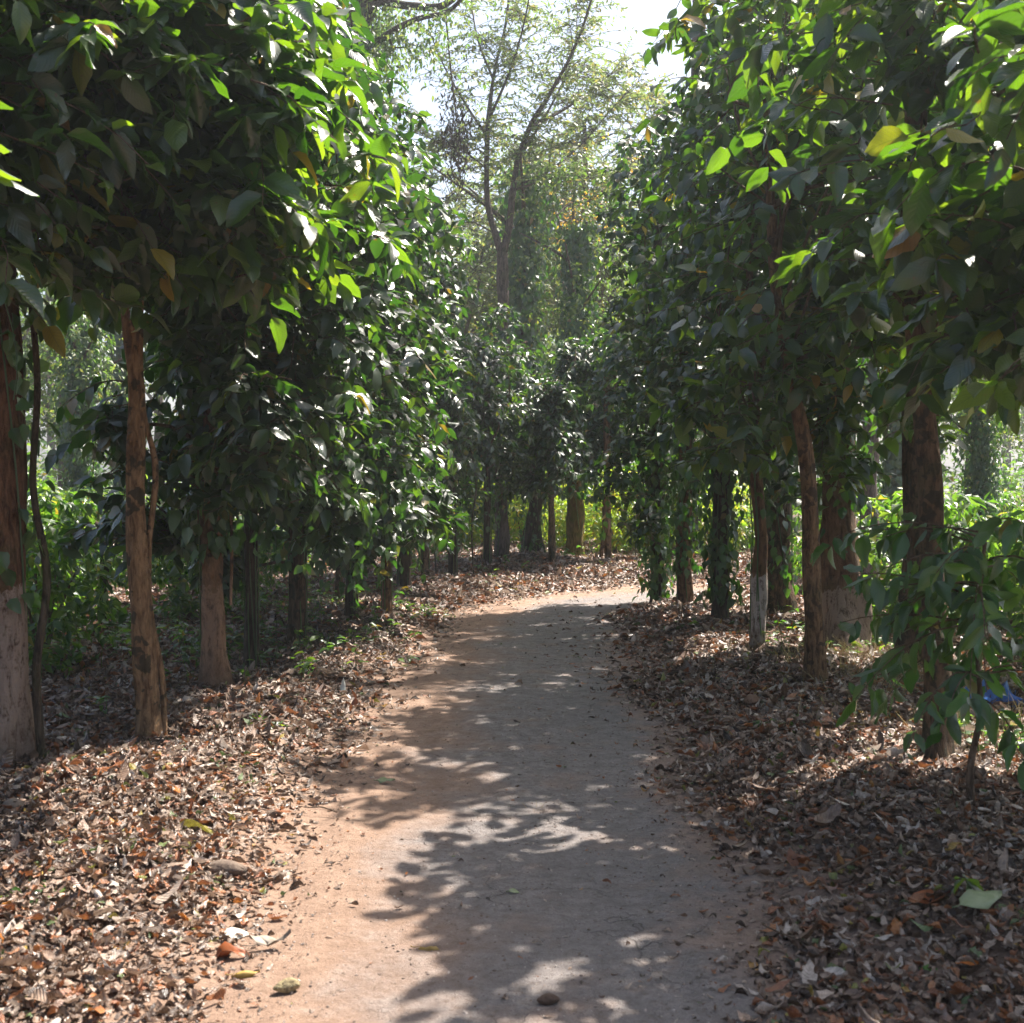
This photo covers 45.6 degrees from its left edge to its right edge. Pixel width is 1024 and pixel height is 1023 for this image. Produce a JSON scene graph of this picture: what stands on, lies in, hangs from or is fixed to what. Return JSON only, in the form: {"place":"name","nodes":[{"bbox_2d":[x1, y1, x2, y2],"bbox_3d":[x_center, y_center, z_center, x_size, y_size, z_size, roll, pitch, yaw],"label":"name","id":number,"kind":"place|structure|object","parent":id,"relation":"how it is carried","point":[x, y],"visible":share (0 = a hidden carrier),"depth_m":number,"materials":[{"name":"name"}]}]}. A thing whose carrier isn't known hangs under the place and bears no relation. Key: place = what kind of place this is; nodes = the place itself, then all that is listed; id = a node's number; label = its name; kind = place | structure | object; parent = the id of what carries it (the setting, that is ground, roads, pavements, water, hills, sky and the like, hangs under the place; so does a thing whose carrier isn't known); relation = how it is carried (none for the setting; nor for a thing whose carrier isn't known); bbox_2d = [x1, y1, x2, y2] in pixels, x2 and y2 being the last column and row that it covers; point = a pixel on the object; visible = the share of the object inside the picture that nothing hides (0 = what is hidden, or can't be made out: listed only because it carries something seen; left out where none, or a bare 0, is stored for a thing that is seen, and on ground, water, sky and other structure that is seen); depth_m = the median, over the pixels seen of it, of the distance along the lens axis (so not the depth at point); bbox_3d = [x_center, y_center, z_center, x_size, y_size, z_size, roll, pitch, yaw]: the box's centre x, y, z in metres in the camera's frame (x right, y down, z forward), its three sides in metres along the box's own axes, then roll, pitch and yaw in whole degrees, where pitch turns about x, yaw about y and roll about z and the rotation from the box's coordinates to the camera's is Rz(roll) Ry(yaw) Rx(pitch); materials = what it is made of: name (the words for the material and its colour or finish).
{"place":"outdoors","nodes":[
{"label":"outdoors","id":0,"kind":"place"},
{"bbox_2d":[94,521,112,623],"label":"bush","id":1,"kind":"object","parent":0,"point":[104,580],"visible":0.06,"depth_m":12.25,"materials":[{"name":"plant"}]},
{"bbox_2d":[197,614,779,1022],"bbox_3d":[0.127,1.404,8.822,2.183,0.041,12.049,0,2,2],"label":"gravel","id":2,"kind":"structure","parent":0,"point":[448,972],"depth_m":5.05,"materials":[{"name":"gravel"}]},
{"bbox_2d":[0,490,1023,1022],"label":"ground","id":3,"kind":"structure","parent":0,"point":[998,950],"depth_m":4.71,"materials":[{"name":"brown plant"}]},
{"bbox_2d":[1,798,24,812],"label":"stone","id":4,"kind":"object","parent":3,"relation":"on","point":[17,803],"visible":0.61,"depth_m":5.57,"materials":[{"name":"stone"}]},
{"bbox_2d":[0,101,38,196],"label":"coffee tree","id":5,"kind":"object","parent":3,"relation":"on","point":[6,178],"visible":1,"depth_m":4.25,"materials":[{"name":"green plant"}]},
{"bbox_2d":[16,269,69,391],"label":"canopy tree","id":6,"kind":"object","parent":3,"relation":"on","point":[41,354],"visible":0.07,"depth_m":35.35,"materials":[{"name":"green plant"}]},
{"bbox_2d":[27,466,73,534],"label":"coffee bush","id":7,"kind":"object","parent":3,"relation":"on","point":[39,482],"visible":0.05,"depth_m":18.73,"materials":[{"name":"green plant"}]},
{"bbox_2d":[18,270,109,485],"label":"canopy tree","id":8,"kind":"object","parent":3,"relation":"on","point":[49,438],"depth_m":69.60,"materials":[{"name":"green plant"}]},
{"bbox_2d":[19,275,127,512],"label":"tree","id":9,"kind":"object","parent":3,"relation":"on","point":[81,367],"visible":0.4,"depth_m":23.71,"materials":[{"name":"green plant"}]},
{"bbox_2d":[29,535,122,606],"bbox_3d":[-5.324,0.750,14.016,1.680,1.082,1.253,0,2,5],"label":"coffee bush","id":10,"kind":"object","parent":3,"relation":"on","point":[82,567],"visible":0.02,"depth_m":13.91,"materials":[{"name":"green plant"}]},
{"bbox_2d":[29,484,125,570],"bbox_3d":[-6.039,0.321,17.444,1.886,1.426,1.576,-1,2,-25],"label":"coffee bush","id":11,"kind":"object","parent":3,"relation":"on","point":[87,488],"visible":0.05,"depth_m":17.25,"materials":[{"name":"green plant"}]},
{"bbox_2d":[26,485,130,631],"bbox_3d":[-4.582,0.512,11.671,2.071,1.565,1.730,0,2,-8],"label":"coffee bush","id":12,"kind":"object","parent":3,"relation":"on","point":[46,505],"visible":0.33,"depth_m":11.49,"materials":[{"name":"green plant"}]},
{"bbox_2d":[26,536,156,677],"bbox_3d":[-3.749,0.802,9.460,1.426,1.232,1.913,0,2,17],"label":"coffee bush","id":13,"kind":"object","parent":3,"relation":"on","point":[71,586],"visible":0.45,"depth_m":9.53,"materials":[{"name":"green plant"}]},
{"bbox_2d":[21,276,176,495],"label":"canopy tree","id":14,"kind":"object","parent":3,"relation":"on","point":[49,412],"visible":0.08,"depth_m":36.52,"materials":[{"name":"green plant"}]},
{"bbox_2d":[41,288,163,506],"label":"canopy tree","id":15,"kind":"object","parent":3,"relation":"on","point":[157,412],"depth_m":41.72,"materials":[{"name":"green plant"}]},
{"bbox_2d":[100,330,127,496],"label":"tree","id":16,"kind":"object","parent":3,"relation":"on","point":[117,351],"visible":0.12,"depth_m":32.65,"materials":[{"name":"green plant"}]},
{"bbox_2d":[0,0,239,767],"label":"shade tree","id":17,"kind":"object","parent":3,"relation":"on","point":[113,155],"visible":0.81,"depth_m":5.67,"materials":[{"name":"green plant"}]},
{"bbox_2d":[120,540,278,622],"bbox_3d":[-3.329,0.736,13.006,1.756,1.130,1.309,-1,2,-24],"label":"coffee bush","id":18,"kind":"object","parent":3,"relation":"on","point":[186,605],"visible":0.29,"depth_m":12.61,"materials":[{"name":"green plant"}]},
{"bbox_2d":[0,0,412,739],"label":"coffee tree","id":19,"kind":"object","parent":3,"relation":"on","point":[270,94],"visible":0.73,"depth_m":6.06,"materials":[{"name":"green plant"}]},
{"bbox_2d":[44,0,419,689],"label":"coffee tree","id":20,"kind":"object","parent":3,"relation":"on","point":[256,400],"visible":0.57,"depth_m":8.35,"materials":[{"name":"green plant"}]},
{"bbox_2d":[229,525,288,592],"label":"coffee bush","id":21,"kind":"object","parent":3,"relation":"on","point":[269,576],"visible":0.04,"depth_m":14.95,"materials":[{"name":"green plant"}]},
{"bbox_2d":[143,0,459,668],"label":"coffee tree","id":22,"kind":"object","parent":3,"relation":"on","point":[331,507],"visible":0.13,"depth_m":9.80,"materials":[{"name":"green plant"}]},
{"bbox_2d":[183,16,449,644],"bbox_3d":[-1.854,-1.691,11.235,2.528,5.971,2.607,0,2,0],"label":"coffee tree","id":23,"kind":"object","parent":3,"relation":"on","point":[398,503],"visible":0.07,"depth_m":11.28,"materials":[{"name":"green plant"}]},
{"bbox_2d":[275,72,469,616],"bbox_3d":[-1.629,-1.714,12.726,2.720,5.933,2.323,-1,2,-36],"label":"coffee tree","id":24,"kind":"object","parent":3,"relation":"on","point":[430,493],"visible":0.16,"depth_m":12.80,"materials":[{"name":"green plant"}]},
{"bbox_2d":[334,287,417,597],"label":"coffee tree","id":25,"kind":"object","parent":3,"relation":"on","point":[337,578],"depth_m":14.73,"materials":[{"name":"green plant"}]},
{"bbox_2d":[364,154,467,611],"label":"coffee tree","id":26,"kind":"object","parent":3,"relation":"on","point":[431,286],"visible":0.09,"depth_m":13.74,"materials":[{"name":"green plant"}]},
{"bbox_2d":[365,149,478,588],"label":"coffee tree","id":27,"kind":"object","parent":3,"relation":"on","point":[403,579],"visible":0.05,"depth_m":16.03,"materials":[{"name":"green plant"}]},
{"bbox_2d":[336,0,520,229],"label":"old rain tree","id":28,"kind":"object","parent":3,"relation":"on","point":[370,10],"visible":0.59,"depth_m":21.62,"materials":[{"name":"green plant"}]},
{"bbox_2d":[392,181,474,573],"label":"coffee tree","id":29,"kind":"object","parent":3,"relation":"on","point":[425,557],"visible":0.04,"depth_m":17.57,"materials":[{"name":"green plant"}]},
{"bbox_2d":[423,262,502,574],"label":"coffee tree","id":30,"kind":"object","parent":3,"relation":"on","point":[463,431],"visible":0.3,"depth_m":17.99,"materials":[{"name":"green plant"}]},
{"bbox_2d":[437,498,492,544],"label":"coffee bush","id":31,"kind":"object","parent":3,"relation":"on","point":[475,536],"visible":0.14,"depth_m":23.34,"materials":[{"name":"green plant"}]},
{"bbox_2d":[443,251,494,471],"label":"tree","id":32,"kind":"object","parent":3,"relation":"on","point":[471,321],"visible":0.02,"depth_m":37.55,"materials":[{"name":"green plant"}]},
{"bbox_2d":[454,328,538,567],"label":"coffee tree","id":33,"kind":"object","parent":3,"relation":"on","point":[491,359],"visible":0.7,"depth_m":18.93,"materials":[{"name":"green plant"}]},
{"bbox_2d":[432,149,571,537],"bbox_3d":[-0.295,-3.955,28.014,2.934,9.367,3.496,1,2,21],"label":"tree","id":34,"kind":"object","parent":3,"relation":"on","point":[520,302],"visible":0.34,"depth_m":27.60,"materials":[{"name":"green plant"}]},
{"bbox_2d":[411,118,595,391],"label":"feathery tree","id":35,"kind":"object","parent":3,"relation":"on","point":[477,245],"visible":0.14,"depth_m":34.69,"materials":[{"name":"green plant"}]},
{"bbox_2d":[462,303,545,556],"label":"shade tree","id":36,"kind":"object","parent":3,"relation":"on","point":[507,493],"visible":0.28,"depth_m":20.12,"materials":[{"name":"green plant"}]},
{"bbox_2d":[0,539,1023,904],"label":"ground cover","id":37,"kind":"object","parent":3,"relation":"on","point":[194,641],"visible":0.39,"depth_m":10.88,"materials":[{"name":"green plant"}]},
{"bbox_2d":[26,397,1023,526],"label":"undergrowth","id":38,"kind":"object","parent":3,"relation":"on","point":[1019,474],"visible":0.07,"depth_m":36.52,"materials":[{"name":"green plant"}]},
{"bbox_2d":[492,482,561,543],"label":"coffee bush","id":39,"kind":"object","parent":3,"relation":"on","point":[514,534],"visible":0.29,"depth_m":23.91,"materials":[{"name":"green plant"}]},
{"bbox_2d":[383,0,679,530],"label":"forked tree","id":40,"kind":"object","parent":3,"relation":"on","point":[534,126],"visible":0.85,"depth_m":26.85,"materials":[{"name":"green plant"}]},
{"bbox_2d":[494,312,586,490],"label":"canopy tree","id":41,"kind":"object","parent":3,"relation":"on","point":[551,348],"visible":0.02,"depth_m":44.80,"materials":[{"name":"green plant"}]},
{"bbox_2d":[456,137,638,371],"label":"feathery tree","id":42,"kind":"object","parent":3,"relation":"on","point":[494,193],"visible":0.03,"depth_m":45.27,"materials":[{"name":"green plant"}]},
{"bbox_2d":[513,369,582,552],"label":"shade tree","id":43,"kind":"object","parent":3,"relation":"on","point":[531,528],"visible":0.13,"depth_m":21.08,"materials":[{"name":"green plant"}]},
{"bbox_2d":[509,373,596,561],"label":"coffee tree","id":44,"kind":"object","parent":3,"relation":"on","point":[547,410],"visible":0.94,"depth_m":19.31,"materials":[{"name":"green plant"}]},
{"bbox_2d":[541,491,592,546],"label":"coffee bush","id":45,"kind":"object","parent":3,"relation":"on","point":[560,533],"visible":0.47,"depth_m":22.88,"materials":[{"name":"green plant"}]},
{"bbox_2d":[507,149,636,541],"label":"tree","id":46,"kind":"object","parent":3,"relation":"on","point":[576,275],"visible":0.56,"depth_m":25.20,"materials":[{"name":"green plant"}]},
{"bbox_2d":[538,333,614,556],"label":"shade tree","id":47,"kind":"object","parent":3,"relation":"on","point":[574,366],"visible":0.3,"depth_m":21.20,"materials":[{"name":"green plant"}]},
{"bbox_2d":[450,57,706,408],"bbox_3d":[1.837,-6.025,34.098,8.430,13.071,8.246,-1,2,-29],"label":"feathery tree","id":48,"kind":"object","parent":3,"relation":"on","point":[600,133],"visible":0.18,"depth_m":33.08,"materials":[{"name":"green plant"}]},
{"bbox_2d":[528,132,637,518],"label":"yellow tree","id":49,"kind":"object","parent":3,"relation":"on","point":[577,221],"visible":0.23,"depth_m":28.95,"materials":[{"name":"grey plant"}]},
{"bbox_2d":[543,260,648,490],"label":"tree","id":50,"kind":"object","parent":3,"relation":"on","point":[607,308],"visible":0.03,"depth_m":35.50,"materials":[{"name":"green plant"}]},
{"bbox_2d":[561,475,646,553],"bbox_3d":[1.868,0.078,22.343,1.889,1.546,1.579,1,2,38],"label":"coffee bush","id":51,"kind":"object","parent":3,"relation":"on","point":[618,542],"visible":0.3,"depth_m":22.09,"materials":[{"name":"green plant"}]},
{"bbox_2d":[576,329,649,559],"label":"coffee tree","id":52,"kind":"object","parent":3,"relation":"on","point":[601,444],"visible":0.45,"depth_m":20.40,"materials":[{"name":"green plant"}]},
{"bbox_2d":[584,467,641,542],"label":"coffee bush","id":53,"kind":"object","parent":3,"relation":"on","point":[597,537],"visible":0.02,"depth_m":24.41,"materials":[{"name":"green plant"}]},
{"bbox_2d":[540,191,704,466],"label":"feathery tree","id":54,"kind":"object","parent":3,"relation":"on","point":[615,282],"visible":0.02,"depth_m":39.47,"materials":[{"name":"green plant"}]},
{"bbox_2d":[579,114,704,602],"bbox_3d":[1.738,-1.948,16.007,1.666,6.450,1.817,0,2,12],"label":"pepper tree","id":55,"kind":"object","parent":3,"relation":"on","point":[650,529],"visible":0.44,"depth_m":15.89,"materials":[{"name":"green plant"}]},
{"bbox_2d":[607,94,765,603],"bbox_3d":[2.168,-1.817,14.460,2.023,6.084,1.860,0,2,0],"label":"pepper tree","id":56,"kind":"object","parent":3,"relation":"on","point":[684,564],"visible":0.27,"depth_m":14.44,"materials":[{"name":"green plant"}]},
{"bbox_2d":[691,0,706,551],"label":"tall tree","id":57,"kind":"object","parent":3,"relation":"on","point":[692,73],"visible":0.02,"depth_m":21.82,"materials":[{"name":"green plant"}]},
{"bbox_2d":[669,480,753,549],"bbox_3d":[3.581,-0.024,22.058,1.809,1.771,2.165,0,2,14],"label":"coffee bush","id":58,"kind":"object","parent":3,"relation":"on","point":[739,507],"visible":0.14,"depth_m":21.78,"materials":[{"name":"green plant"}]},
{"bbox_2d":[635,23,821,621],"bbox_3d":[2.384,-1.962,12.869,2.062,6.433,2.361,-1,2,-36],"label":"pepper tree","id":59,"kind":"object","parent":3,"relation":"on","point":[718,593],"visible":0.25,"depth_m":12.86,"materials":[{"name":"green plant"}]},
{"bbox_2d":[704,481,764,543],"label":"coffee bush","id":60,"kind":"object","parent":3,"relation":"on","point":[744,493],"visible":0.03,"depth_m":24.54,"materials":[{"name":"green plant"}]},
{"bbox_2d":[730,504,754,549],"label":"coffee bush","id":61,"kind":"object","parent":3,"relation":"on","point":[748,536],"visible":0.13,"depth_m":22.17,"materials":[{"name":"green plant"}]},
{"bbox_2d":[744,694,758,705],"bbox_3d":[1.639,1.303,8.343,0.103,0.104,0.162,1,2,21],"label":"dry pod","id":62,"kind":"object","parent":3,"relation":"on","point":[751,698],"visible":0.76,"depth_m":8.30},
{"bbox_2d":[614,0,899,648],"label":"coffee tree","id":63,"kind":"object","parent":3,"relation":"on","point":[833,429],"visible":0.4,"depth_m":10.28,"materials":[{"name":"green plant"}]},
{"bbox_2d":[671,17,888,613],"bbox_3d":[3.175,-4.205,13.750,5.334,10.925,5.489,0,2,0],"label":"shade tree","id":64,"kind":"object","parent":3,"relation":"on","point":[782,588],"visible":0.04,"depth_m":13.51,"materials":[{"name":"brown plant"}]},
{"bbox_2d":[702,0,889,652],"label":"shade tree","id":65,"kind":"object","parent":3,"relation":"on","point":[839,603],"visible":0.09,"depth_m":10.72,"materials":[{"name":"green plant"}]},
{"bbox_2d":[640,0,1004,683],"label":"coffee tree","id":66,"kind":"object","parent":3,"relation":"on","point":[790,373],"visible":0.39,"depth_m":9.03,"materials":[{"name":"green plant"}]},
{"bbox_2d":[790,537,875,589],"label":"coffee bush","id":67,"kind":"object","parent":3,"relation":"on","point":[799,550],"visible":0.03,"depth_m":15.58,"materials":[{"name":"green plant"}]},
{"bbox_2d":[793,491,900,541],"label":"coffee bush","id":68,"kind":"object","parent":3,"relation":"on","point":[856,512],"visible":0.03,"depth_m":20.72,"materials":[{"name":"green plant"}]},
{"bbox_2d":[705,0,1023,759],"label":"coffee tree","id":69,"kind":"object","parent":3,"relation":"on","point":[897,41],"visible":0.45,"depth_m":6.57,"materials":[{"name":"green plant"}]},
{"bbox_2d":[834,845,899,871],"bbox_3d":[1.416,1.373,4.837,0.401,0.040,0.023,-1,2,-33],"label":"fallen stick","id":70,"kind":"object","parent":3,"relation":"on","point":[852,861],"visible":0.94,"depth_m":4.82,"materials":[{"name":"wood"}]},
{"bbox_2d":[861,176,879,578],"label":"tall tree","id":71,"kind":"object","parent":3,"relation":"on","point":[871,492],"visible":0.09,"depth_m":18.89,"materials":[{"name":"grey plant"}]},
{"bbox_2d":[755,18,1022,665],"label":"shade tree","id":72,"kind":"object","parent":3,"relation":"on","point":[909,487],"visible":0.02,"depth_m":9.93,"materials":[{"name":"brown plant"}]},
{"bbox_2d":[877,369,903,535],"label":"tree","id":73,"kind":"object","parent":3,"relation":"on","point":[892,464],"visible":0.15,"depth_m":21.76,"materials":[{"name":"green plant"}]},
{"bbox_2d":[787,487,1023,634],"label":"coffee bush","id":74,"kind":"object","parent":3,"relation":"on","point":[893,509],"visible":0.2,"depth_m":11.72,"materials":[{"name":"green plant"}]},
{"bbox_2d":[862,526,967,579],"bbox_3d":[5.074,0.716,15.322,1.813,1.167,1.352,0,2,8],"label":"coffee bush","id":75,"kind":"object","parent":3,"relation":"on","point":[885,564],"visible":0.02,"depth_m":15.25,"materials":[{"name":"green plant"}]},
{"bbox_2d":[810,512,1023,809],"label":"coffee sapling","id":76,"kind":"object","parent":3,"relation":"on","point":[969,560],"visible":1,"depth_m":5.45,"materials":[{"name":"green plant"}]},
{"bbox_2d":[815,362,1023,455],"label":"canopy tree","id":77,"kind":"object","parent":3,"relation":"on","point":[953,416],"visible":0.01,"depth_m":33.28,"materials":[{"name":"green plant"}]},
{"bbox_2d":[901,889,949,905],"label":"fallen leaf","id":78,"kind":"object","parent":3,"relation":"on","point":[930,897],"visible":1,"depth_m":4.37,"materials":[{"name":"plant"}]},
{"bbox_2d":[865,0,1023,436],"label":"coffee tree","id":79,"kind":"object","parent":3,"relation":"on","point":[976,340],"visible":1,"depth_m":4.90,"materials":[{"name":"green plant"}]},
{"bbox_2d":[951,874,983,906],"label":"seedling","id":80,"kind":"object","parent":3,"relation":"on","point":[974,883],"visible":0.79,"depth_m":4.32,"materials":[{"name":"green plant"}]},
{"bbox_2d":[952,889,1002,908],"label":"fallen leaf","id":81,"kind":"object","parent":3,"relation":"on","point":[972,898],"visible":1,"depth_m":4.24,"materials":[{"name":"plant"}]},
{"bbox_2d":[939,377,1023,553],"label":"tree","id":82,"kind":"object","parent":3,"relation":"on","point":[980,437],"visible":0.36,"depth_m":17.34,"materials":[{"name":"green plant"}]},
{"bbox_2d":[941,397,1023,499],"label":"canopy tree","id":83,"kind":"object","parent":3,"relation":"on","point":[1007,453],"depth_m":69.73,"materials":[{"name":"green plant"}]},
{"bbox_2d":[944,508,1023,628],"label":"coffee bush","id":84,"kind":"object","parent":3,"relation":"on","point":[1012,616],"visible":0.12,"depth_m":12.09,"materials":[{"name":"green plant"}]},
{"bbox_2d":[953,491,1023,562],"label":"coffee bush","id":85,"kind":"object","parent":3,"relation":"on","point":[1009,507],"visible":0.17,"depth_m":20.48,"materials":[{"name":"green plant"}]},
{"bbox_2d":[963,537,1023,669],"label":"coffee bush","id":86,"kind":"object","parent":3,"relation":"on","point":[1010,561],"visible":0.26,"depth_m":8.71,"materials":[{"name":"green plant"}]},
{"bbox_2d":[964,679,1023,707],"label":"plastic sheet","id":87,"kind":"object","parent":3,"relation":"on","point":[1005,685],"visible":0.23,"depth_m":8.36,"materials":[{"name":"plastic"}]},
{"bbox_2d":[987,510,1023,660],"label":"coffee bush","id":88,"kind":"object","parent":3,"relation":"on","point":[1017,622],"visible":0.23,"depth_m":10.15,"materials":[{"name":"green plant"}]},
{"bbox_2d":[16,0,1023,489],"label":"sky","id":89,"kind":"structure","parent":0,"point":[642,15],"materials":[{"name":"white"}]},
{"bbox_2d":[84,574,966,1022],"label":"road","id":90,"kind":"structure","parent":0,"point":[458,798],"depth_m":5.15,"materials":[{"name":"soil"}]},
{"bbox_2d":[203,859,246,876],"bbox_3d":[-1.169,1.457,4.968,0.187,0.072,0.084,0,2,6],"label":"stone","id":91,"kind":"object","parent":90,"relation":"on","point":[233,868],"visible":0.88,"depth_m":4.94,"materials":[{"name":"stone"}]},
{"bbox_2d":[209,941,249,958],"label":"fallen leaf","id":92,"kind":"object","parent":90,"relation":"on","point":[225,948],"visible":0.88,"depth_m":4.22,"materials":[{"name":"plant"}]},
{"bbox_2d":[218,927,248,938],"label":"fallen leaf","id":93,"kind":"object","parent":90,"relation":"on","point":[232,931],"visible":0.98,"depth_m":4.40,"materials":[{"name":"plant"}]},
{"bbox_2d":[225,970,259,978],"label":"fallen leaf","id":94,"kind":"object","parent":90,"relation":"on","point":[244,974],"visible":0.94,"depth_m":4.04,"materials":[{"name":"plant"}]},
{"bbox_2d":[242,928,290,946],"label":"fallen leaf","id":95,"kind":"object","parent":90,"relation":"on","point":[267,940],"visible":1,"depth_m":4.28,"materials":[{"name":"plant"}]},
{"bbox_2d":[273,977,300,992],"bbox_3d":[-0.724,1.523,3.909,0.096,0.049,0.046,-1,2,-29],"label":"stone","id":96,"kind":"object","parent":90,"relation":"on","point":[288,984],"visible":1,"depth_m":3.90,"materials":[{"name":"stone"}]},
{"bbox_2d":[536,993,559,1004],"bbox_3d":[0.113,1.534,3.831,0.078,0.036,0.037,0,2,-11],"label":"dry pod","id":97,"kind":"object","parent":90,"relation":"on","point":[548,999],"visible":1,"depth_m":3.82,"materials":[{"name":"plant"}]},
{"bbox_2d":[762,924,826,955],"bbox_3d":[0.986,1.494,4.241,0.018,0.031,0.301,-1,2,-37],"label":"fallen stick","id":98,"kind":"object","parent":90,"relation":"on","point":[799,939],"visible":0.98,"depth_m":4.25,"materials":[{"name":"wood"}]},
{"bbox_2d":[262,543,1023,808],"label":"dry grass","id":99,"kind":"structure","parent":0,"point":[860,652],"depth_m":9.65,"materials":[{"name":"plant"}]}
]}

